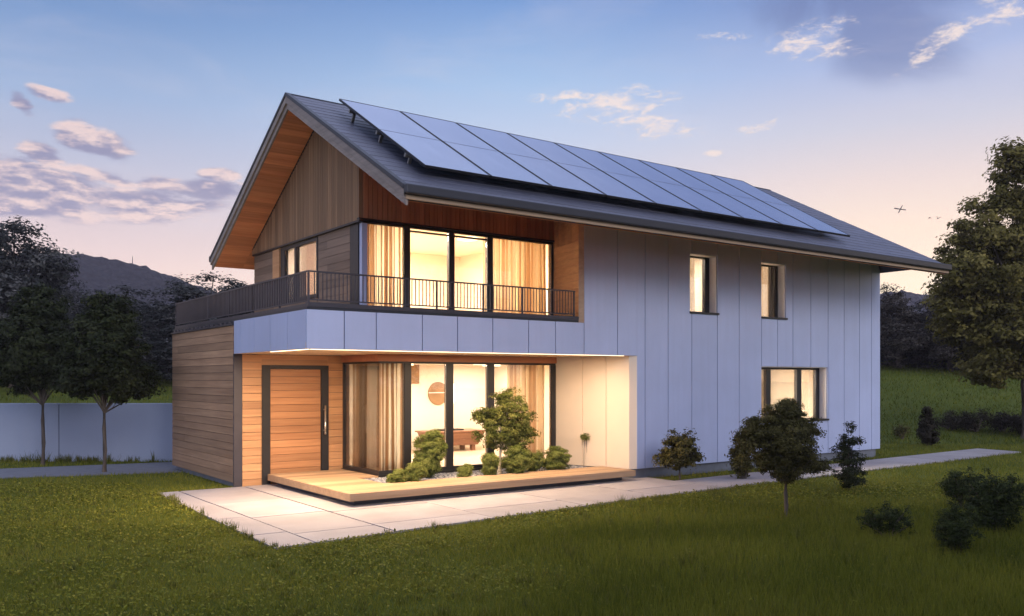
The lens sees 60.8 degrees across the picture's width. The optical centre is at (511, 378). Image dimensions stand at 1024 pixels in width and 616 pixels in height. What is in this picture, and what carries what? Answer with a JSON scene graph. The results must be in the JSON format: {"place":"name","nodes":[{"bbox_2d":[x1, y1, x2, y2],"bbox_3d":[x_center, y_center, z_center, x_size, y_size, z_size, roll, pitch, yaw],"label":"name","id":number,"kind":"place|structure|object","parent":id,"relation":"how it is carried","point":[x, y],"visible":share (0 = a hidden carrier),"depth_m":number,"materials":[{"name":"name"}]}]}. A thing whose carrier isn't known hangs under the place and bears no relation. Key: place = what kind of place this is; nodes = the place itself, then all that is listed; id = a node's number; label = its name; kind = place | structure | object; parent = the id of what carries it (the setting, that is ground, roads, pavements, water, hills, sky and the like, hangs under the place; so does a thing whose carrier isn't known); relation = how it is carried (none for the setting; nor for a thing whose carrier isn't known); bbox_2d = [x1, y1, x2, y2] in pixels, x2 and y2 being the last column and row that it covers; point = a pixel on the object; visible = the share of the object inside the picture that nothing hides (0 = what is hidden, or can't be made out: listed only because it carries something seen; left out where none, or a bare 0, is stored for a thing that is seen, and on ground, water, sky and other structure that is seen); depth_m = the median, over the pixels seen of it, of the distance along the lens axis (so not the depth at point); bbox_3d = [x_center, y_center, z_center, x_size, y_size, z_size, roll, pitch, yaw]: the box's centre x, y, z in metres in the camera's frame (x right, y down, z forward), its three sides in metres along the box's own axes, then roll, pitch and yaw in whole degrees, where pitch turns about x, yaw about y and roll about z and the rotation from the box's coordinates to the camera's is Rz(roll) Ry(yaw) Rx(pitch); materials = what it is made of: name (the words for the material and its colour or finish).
{"place":"outdoors","nodes":[
{"label":"outdoors","id":0,"kind":"place"},
{"bbox_2d":[0,462,184,478],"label":"side path","id":1,"kind":"structure","parent":0,"point":[132,468],"depth_m":19.29,"materials":[{"name":"concrete"}]},
{"bbox_2d":[0,252,226,317],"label":"hill","id":2,"kind":"structure","parent":0,"point":[99,273],"depth_m":299.25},
{"bbox_2d":[161,477,724,549],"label":"patio","id":3,"kind":"structure","parent":0,"point":[274,513],"depth_m":13.77,"materials":[{"name":"grey concrete"}]},
{"bbox_2d":[268,466,635,504],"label":"deck","id":4,"kind":"structure","parent":3,"relation":"on","point":[350,487],"depth_m":15.48,"materials":[{"name":"beige wood"}]},
{"bbox_2d":[366,465,585,482],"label":"gravel","id":5,"kind":"structure","parent":4,"relation":"on","point":[440,476],"depth_m":16.80,"materials":[{"name":"white stone"}]},
{"bbox_2d":[385,468,409,482],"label":"bed shrub","id":6,"kind":"object","parent":5,"relation":"on","point":[398,475],"visible":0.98,"depth_m":15.21,"materials":[{"name":"green plant"}]},
{"bbox_2d":[405,461,428,481],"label":"bed shrub","id":7,"kind":"object","parent":5,"relation":"on","point":[417,471],"visible":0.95,"depth_m":15.42,"materials":[{"name":"green plant"}]},
{"bbox_2d":[412,428,447,477],"bbox_3d":[-1.541,1.411,16.261,0.783,0.983,0.700,0,0,-36],"label":"bed shrub","id":8,"kind":"object","parent":5,"relation":"on","point":[430,453],"visible":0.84,"depth_m":16.11,"materials":[{"name":"green plant"}]},
{"bbox_2d":[455,463,473,476],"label":"bed shrub","id":9,"kind":"object","parent":5,"relation":"on","point":[465,470],"visible":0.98,"depth_m":16.07,"materials":[{"name":"green plant"}]},
{"bbox_2d":[479,452,499,474],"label":"bed shrub","id":10,"kind":"object","parent":5,"relation":"on","point":[491,462],"visible":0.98,"depth_m":16.38,"materials":[{"name":"green plant"}]},
{"bbox_2d":[470,387,540,473],"bbox_3d":[-0.136,1.024,17.079,1.525,1.777,1.014,0,0,-36],"label":"garden tree","id":11,"kind":"object","parent":5,"relation":"on","point":[513,430],"visible":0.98,"depth_m":16.90,"materials":[{"name":"green plant"}]},
{"bbox_2d":[499,443,531,473],"bbox_3d":[0.099,1.577,16.859,0.625,0.658,0.638,0,0,-36],"label":"bed shrub","id":12,"kind":"object","parent":5,"relation":"on","point":[517,460],"visible":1,"depth_m":16.71,"materials":[{"name":"green plant"}]},
{"bbox_2d":[527,450,545,471],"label":"bed shrub","id":13,"kind":"object","parent":5,"relation":"on","point":[537,460],"visible":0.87,"depth_m":17.18,"materials":[{"name":"green plant"}]},
{"bbox_2d":[541,445,571,470],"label":"bed shrub","id":14,"kind":"object","parent":5,"relation":"on","point":[557,458],"visible":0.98,"depth_m":17.38,"materials":[{"name":"green plant"}]},
{"bbox_2d":[580,433,589,466],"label":"tuft plant","id":15,"kind":"object","parent":5,"relation":"on","point":[584,437],"visible":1,"depth_m":18.25,"materials":[{"name":"green plant"}]},
{"bbox_2d":[0,357,1023,615],"bbox_3d":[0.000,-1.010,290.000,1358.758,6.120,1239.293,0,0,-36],"label":"lawn","id":16,"kind":"structure","parent":0,"point":[922,373],"depth_m":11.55,"materials":[{"name":"plant"}]},
{"bbox_2d":[0,282,78,464],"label":"lawn tree","id":17,"kind":"object","parent":16,"relation":"on","point":[30,344],"visible":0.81,"depth_m":20.19,"materials":[{"name":"green plant"}]},
{"bbox_2d":[0,215,84,387],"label":"woodland tree","id":18,"kind":"object","parent":16,"relation":"on","point":[43,265],"visible":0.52,"depth_m":39.36,"materials":[{"name":"green plant"}]},
{"bbox_2d":[34,278,89,317],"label":"woodland tree","id":19,"kind":"object","parent":16,"relation":"on","point":[73,295],"visible":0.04,"depth_m":52.13,"materials":[{"name":"green plant"}]},
{"bbox_2d":[0,403,173,461],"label":"garden wall","id":20,"kind":"structure","parent":16,"relation":"on","point":[142,431],"depth_m":21.60,"materials":[{"name":"grey concrete"}]},
{"bbox_2d":[47,291,166,471],"bbox_3d":[-8.714,0.087,18.885,2.324,4.048,2.062,0,0,-31],"label":"lawn tree","id":21,"kind":"object","parent":16,"relation":"on","point":[103,360],"visible":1,"depth_m":18.58,"materials":[{"name":"green plant"}]},
{"bbox_2d":[61,284,170,346],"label":"woodland tree","id":22,"kind":"object","parent":16,"relation":"on","point":[82,306],"visible":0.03,"depth_m":43.89,"materials":[{"name":"green plant"}]},
{"bbox_2d":[129,323,170,373],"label":"woodland tree","id":23,"kind":"object","parent":16,"relation":"on","point":[142,358],"visible":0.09,"depth_m":41.32,"materials":[{"name":"green plant"}]},
{"bbox_2d":[135,304,175,338],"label":"woodland tree","id":24,"kind":"object","parent":16,"relation":"on","point":[157,321],"visible":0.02,"depth_m":44.30,"materials":[{"name":"green plant"}]},
{"bbox_2d":[138,322,197,380],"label":"woodland tree","id":25,"kind":"object","parent":16,"relation":"on","point":[166,352],"visible":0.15,"depth_m":40.05,"materials":[{"name":"green plant"}]},
{"bbox_2d":[129,270,246,372],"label":"woodland tree","id":26,"kind":"object","parent":16,"relation":"on","point":[183,290],"visible":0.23,"depth_m":41.91,"materials":[{"name":"green plant"}]},
{"bbox_2d":[205,279,251,319],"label":"woodland tree","id":27,"kind":"object","parent":16,"relation":"on","point":[240,285],"visible":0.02,"depth_m":44.67,"materials":[{"name":"green plant"}]},
{"bbox_2d":[72,305,958,364],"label":"undergrowth","id":28,"kind":"object","parent":16,"relation":"on","point":[893,359],"depth_m":45.00,"materials":[{"name":"green plant"}]},
{"bbox_2d":[880,316,947,368],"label":"woodland tree","id":29,"kind":"object","parent":28,"relation":"on","point":[898,350],"visible":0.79,"depth_m":42.20,"materials":[{"name":"green plant"}]},
{"bbox_2d":[171,92,951,486],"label":"house","id":30,"kind":"structure","parent":16,"relation":"on","point":[647,332],"depth_m":17.55,"materials":[{"name":"metal"}]},
{"bbox_2d":[261,365,328,484],"bbox_3d":[-4.197,0.895,16.973,1.350,2.310,0.172,0,0,-36],"label":"front door","id":31,"kind":"structure","parent":30,"relation":"in","point":[309,387],"depth_m":16.98,"materials":[{"name":"wood"}]},
{"bbox_2d":[273,237,318,299],"bbox_3d":[-4.409,-2.161,17.775,0.110,1.158,2.283,0,0,-36],"label":"gable window","id":32,"kind":"structure","parent":30,"relation":"in","point":[302,256],"depth_m":17.62,"materials":[{"name":"glass"}]},
{"bbox_2d":[367,224,400,306],"bbox_3d":[-2.344,-2.072,15.822,0.784,1.735,0.107,0,0,-36],"label":"curtain","id":33,"kind":"object","parent":30,"relation":"hanging from","point":[383,250],"visible":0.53,"depth_m":15.85,"materials":[{"name":"fabric"}]},
{"bbox_2d":[379,363,401,470],"bbox_3d":[-2.773,0.713,17.049,1.406,2.105,0.426,0,0,37],"label":"curtain","id":34,"kind":"object","parent":30,"relation":"hanging from","point":[390,416],"visible":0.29,"depth_m":16.65,"materials":[{"name":"fabric"}]},
{"bbox_2d":[339,98,490,177],"bbox_3d":[-1.764,-4.047,14.909,1.240,0.250,3.543,0,31,-36],"label":"solar panel","id":35,"kind":"object","parent":30,"relation":"attached to","point":[411,139],"visible":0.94,"depth_m":14.62,"materials":[{"name":"blue glass"}]},
{"bbox_2d":[411,365,418,383],"bbox_3d":[-2.547,-0.120,21.524,0.575,0.492,0.031,0,0,-36],"label":"wall picture","id":36,"kind":"object","parent":30,"relation":"attached to","point":[414,374],"depth_m":21.61},
{"bbox_2d":[428,382,443,404],"bbox_3d":[-1.864,0.372,22.020,0.580,0.580,0.032,0,0,-36],"label":"wall disc","id":37,"kind":"object","parent":30,"relation":"attached to","point":[436,393],"depth_m":21.98,"materials":[{"name":"brown paint"}]},
{"bbox_2d":[343,361,555,474],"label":"window","id":38,"kind":"structure","parent":30,"relation":"in","point":[360,379],"depth_m":17.14,"materials":[{"name":"metal"}]},
{"bbox_2d":[415,428,484,449],"bbox_3d":[-1.502,1.520,21.541,1.600,0.499,0.820,0,0,-36],"label":"sideboard","id":39,"kind":"object","parent":30,"relation":"on","point":[462,438],"visible":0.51,"depth_m":21.39,"materials":[{"name":"brown wood"}]},
{"bbox_2d":[453,384,454,402],"bbox_3d":[-1.558,0.375,22.202,0.180,0.500,0.096,0,0,-36],"label":"wall lamp","id":40,"kind":"object","parent":30,"relation":"attached to","point":[453,393],"visible":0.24,"depth_m":22.20,"materials":[{"name":"white"}]},
{"bbox_2d":[359,220,552,314],"bbox_3d":[-0.913,-1.962,16.642,4.335,1.665,0.100,0,0,-36],"label":"upper window","id":41,"kind":"structure","parent":30,"relation":"in","point":[406,231],"depth_m":16.40,"materials":[{"name":"metal"}]},
{"bbox_2d":[400,111,550,187],"bbox_3d":[-0.761,-4.047,15.638,1.240,0.250,3.543,0,31,-36],"label":"solar panel","id":42,"kind":"object","parent":30,"relation":"attached to","point":[494,163],"visible":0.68,"depth_m":15.38,"materials":[{"name":"glass"}]},
{"bbox_2d":[483,237,545,314],"bbox_3d":[0.077,-2.072,17.586,1.574,1.735,0.118,0,0,-36],"label":"curtain","id":43,"kind":"object","parent":30,"relation":"hanging from","point":[519,263],"visible":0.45,"depth_m":17.63,"materials":[{"name":"beige fabric"}]},
{"bbox_2d":[507,365,544,456],"bbox_3d":[0.313,0.713,18.639,1.014,2.105,0.140,0,0,-36],"label":"curtain","id":44,"kind":"object","parent":30,"relation":"hanging from","point":[528,381],"visible":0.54,"depth_m":18.73,"materials":[{"name":"beige fabric"}]},
{"bbox_2d":[456,122,605,196],"bbox_3d":[0.242,-4.047,16.366,1.240,0.250,3.543,0,31,-36],"label":"solar panel","id":45,"kind":"object","parent":30,"relation":"attached to","point":[546,170],"visible":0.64,"depth_m":16.12,"materials":[{"name":"glass"}]},
{"bbox_2d":[508,133,655,204],"bbox_3d":[1.246,-4.047,17.095,1.240,0.250,3.543,0,31,-36],"label":"solar panel","id":46,"kind":"object","parent":30,"relation":"attached to","point":[596,178],"visible":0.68,"depth_m":16.86,"materials":[{"name":"glass"}]},
{"bbox_2d":[554,142,700,212],"bbox_3d":[2.249,-4.047,17.824,1.240,0.250,3.543,0,31,-36],"label":"solar panel","id":47,"kind":"object","parent":30,"relation":"attached to","point":[655,193],"visible":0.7,"depth_m":17.59,"materials":[{"name":"glass"}]},
{"bbox_2d":[598,151,742,219],"bbox_3d":[3.252,-4.047,18.553,1.240,0.250,3.543,0,31,-36],"label":"solar panel","id":48,"kind":"object","parent":30,"relation":"attached to","point":[704,204],"visible":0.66,"depth_m":18.33,"materials":[{"name":"glass"}]},
{"bbox_2d":[690,253,719,314],"bbox_3d":[4.081,-2.040,18.988,0.917,1.287,0.335,0,0,-36],"label":"facade window","id":49,"kind":"structure","parent":30,"relation":"in","point":[702,267],"depth_m":19.19,"materials":[{"name":"glass"}]},
{"bbox_2d":[638,159,781,225],"bbox_3d":[4.255,-4.047,19.282,1.240,0.250,3.543,0,31,-36],"label":"solar panel","id":50,"kind":"object","parent":30,"relation":"attached to","point":[745,212],"visible":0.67,"depth_m":19.06,"materials":[{"name":"glass"}]},
{"bbox_2d":[676,167,816,231],"bbox_3d":[5.258,-4.047,20.011,1.240,0.250,3.543,0,31,-36],"label":"solar panel","id":51,"kind":"object","parent":30,"relation":"attached to","point":[777,215],"visible":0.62,"depth_m":19.80,"materials":[{"name":"glass"}]},
{"bbox_2d":[761,262,787,319],"bbox_3d":[6.020,-2.035,20.396,0.935,1.297,0.335,0,0,-36],"label":"facade window","id":52,"kind":"structure","parent":30,"relation":"in","point":[772,275],"depth_m":20.59,"materials":[{"name":"glass"}]},
{"bbox_2d":[711,174,849,236],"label":"solar panel","id":53,"kind":"object","parent":30,"relation":"attached to","point":[790,210],"visible":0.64,"depth_m":20.53,"materials":[{"name":"glass"}]},
{"bbox_2d":[761,366,828,420],"bbox_3d":[6.684,0.372,20.879,2.578,1.312,0.335,0,0,-36],"label":"facade window","id":54,"kind":"structure","parent":30,"relation":"in","point":[807,385],"depth_m":21.19,"materials":[{"name":"glass"}]},
{"bbox_2d":[652,428,705,479],"bbox_3d":[3.345,1.539,17.440,0.984,1.143,0.938,0,0,27],"label":"young tree","id":55,"kind":"object","parent":16,"relation":"on","point":[679,453],"visible":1,"depth_m":17.30,"materials":[{"name":"green plant"}]},
{"bbox_2d":[724,435,757,479],"bbox_3d":[4.689,1.610,17.673,0.720,1.001,0.697,0,0,-36],"label":"lawn shrub","id":56,"kind":"object","parent":16,"relation":"on","point":[742,467],"visible":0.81,"depth_m":17.59,"materials":[{"name":"green plant"}]},
{"bbox_2d":[731,397,834,516],"bbox_3d":[3.982,1.188,12.780,1.324,1.847,1.097,0,0,34],"label":"young tree","id":57,"kind":"object","parent":16,"relation":"on","point":[788,442],"visible":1,"depth_m":12.61,"materials":[{"name":"green plant"}]},
{"bbox_2d":[829,421,868,489],"bbox_3d":[6.165,1.441,15.914,0.695,1.339,0.724,0,0,0],"label":"young conifer","id":58,"kind":"object","parent":16,"relation":"on","point":[847,461],"visible":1,"depth_m":15.89,"materials":[{"name":"green plant"}]},
{"bbox_2d":[855,500,916,538],"bbox_3d":[4.807,1.836,11.244,0.720,0.549,0.621,0,0,35],"label":"lawn shrub","id":59,"kind":"object","parent":16,"relation":"on","point":[874,522],"visible":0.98,"depth_m":11.17,"materials":[{"name":"green plant"}]},
{"bbox_2d":[880,310,901,346],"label":"woodland tree","id":60,"kind":"object","parent":16,"relation":"on","point":[886,319],"visible":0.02,"depth_m":46.30,"materials":[{"name":"green plant"}]},
{"bbox_2d":[890,424,912,438],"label":"lawn shrub","id":61,"kind":"object","parent":16,"relation":"on","point":[899,432],"visible":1,"depth_m":28.41,"materials":[{"name":"green plant"}]},
{"bbox_2d":[880,282,924,360],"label":"woodland tree","id":62,"kind":"object","parent":16,"relation":"on","point":[899,307],"visible":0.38,"depth_m":45.25,"materials":[{"name":"green plant"}]},
{"bbox_2d":[903,302,937,355],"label":"woodland tree","id":63,"kind":"object","parent":16,"relation":"on","point":[924,313],"visible":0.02,"depth_m":46.56,"materials":[{"name":"green plant"}]},
{"bbox_2d":[916,405,942,445],"bbox_3d":[12.669,1.458,26.508,0.720,1.304,0.826,0,0,43],"label":"dark conifer","id":64,"kind":"object","parent":16,"relation":"on","point":[926,433],"visible":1,"depth_m":26.47,"materials":[{"name":"green plant"}]},
{"bbox_2d":[905,291,964,361],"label":"woodland tree","id":65,"kind":"object","parent":16,"relation":"on","point":[927,314],"visible":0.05,"depth_m":45.25,"materials":[{"name":"green plant"}]},
{"bbox_2d":[902,317,997,370],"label":"woodland tree","id":66,"kind":"object","parent":16,"relation":"on","point":[950,351],"visible":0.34,"depth_m":41.72,"materials":[{"name":"green plant"}]},
{"bbox_2d":[933,409,970,429],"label":"lawn shrub","id":67,"kind":"object","parent":16,"relation":"on","point":[950,419],"visible":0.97,"depth_m":30.19,"materials":[{"name":"green plant"}]},
{"bbox_2d":[931,501,985,554],"bbox_3d":[5.162,1.756,10.103,0.570,0.702,0.610,0,0,11],"label":"lawn shrub","id":68,"kind":"object","parent":16,"relation":"on","point":[954,524],"visible":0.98,"depth_m":10.03,"materials":[{"name":"green plant"}]},
{"bbox_2d":[937,466,986,507],"bbox_3d":[7.112,1.743,13.770,0.800,0.737,0.726,0,0,34],"label":"lawn shrub","id":69,"kind":"object","parent":16,"relation":"on","point":[952,487],"visible":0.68,"depth_m":13.68,"materials":[{"name":"green plant"}]},
{"bbox_2d":[919,136,1023,438],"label":"maple tree","id":70,"kind":"object","parent":16,"relation":"on","point":[978,291],"visible":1,"depth_m":27.92,"materials":[{"name":"green plant"}]},
{"bbox_2d":[956,407,993,431],"bbox_3d":[15.918,1.441,30.121,1.413,0.931,1.371,0,0,-36],"label":"lawn shrub","id":71,"kind":"object","parent":16,"relation":"on","point":[972,424],"visible":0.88,"depth_m":30.00,"materials":[{"name":"green plant"}]},
{"bbox_2d":[959,466,1023,532],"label":"lawn shrub","id":72,"kind":"object","parent":16,"relation":"on","point":[996,503],"visible":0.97,"depth_m":11.45,"materials":[{"name":"green plant"}]},
{"bbox_2d":[984,410,1020,431],"bbox_3d":[16.933,1.478,30.042,1.308,0.848,1.520,0,0,-16],"label":"lawn shrub","id":73,"kind":"object","parent":16,"relation":"on","point":[997,421],"visible":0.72,"depth_m":29.93,"materials":[{"name":"green plant"}]},
{"bbox_2d":[1002,413,1022,433],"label":"lawn shrub","id":74,"kind":"object","parent":16,"relation":"on","point":[1015,421],"visible":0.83,"depth_m":29.14,"materials":[{"name":"green plant"}]},
{"bbox_2d":[0,0,1023,294],"label":"sky","id":75,"kind":"structure","parent":0,"point":[136,129],"materials":[{"name":"blue"}]},
{"bbox_2d":[676,448,1020,488],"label":"garden path","id":76,"kind":"structure","parent":0,"point":[726,481],"depth_m":20.56,"materials":[{"name":"grey concrete"}]},
{"bbox_2d":[880,289,930,314],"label":"hill","id":77,"kind":"structure","parent":0,"point":[914,297],"depth_m":398.66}
]}

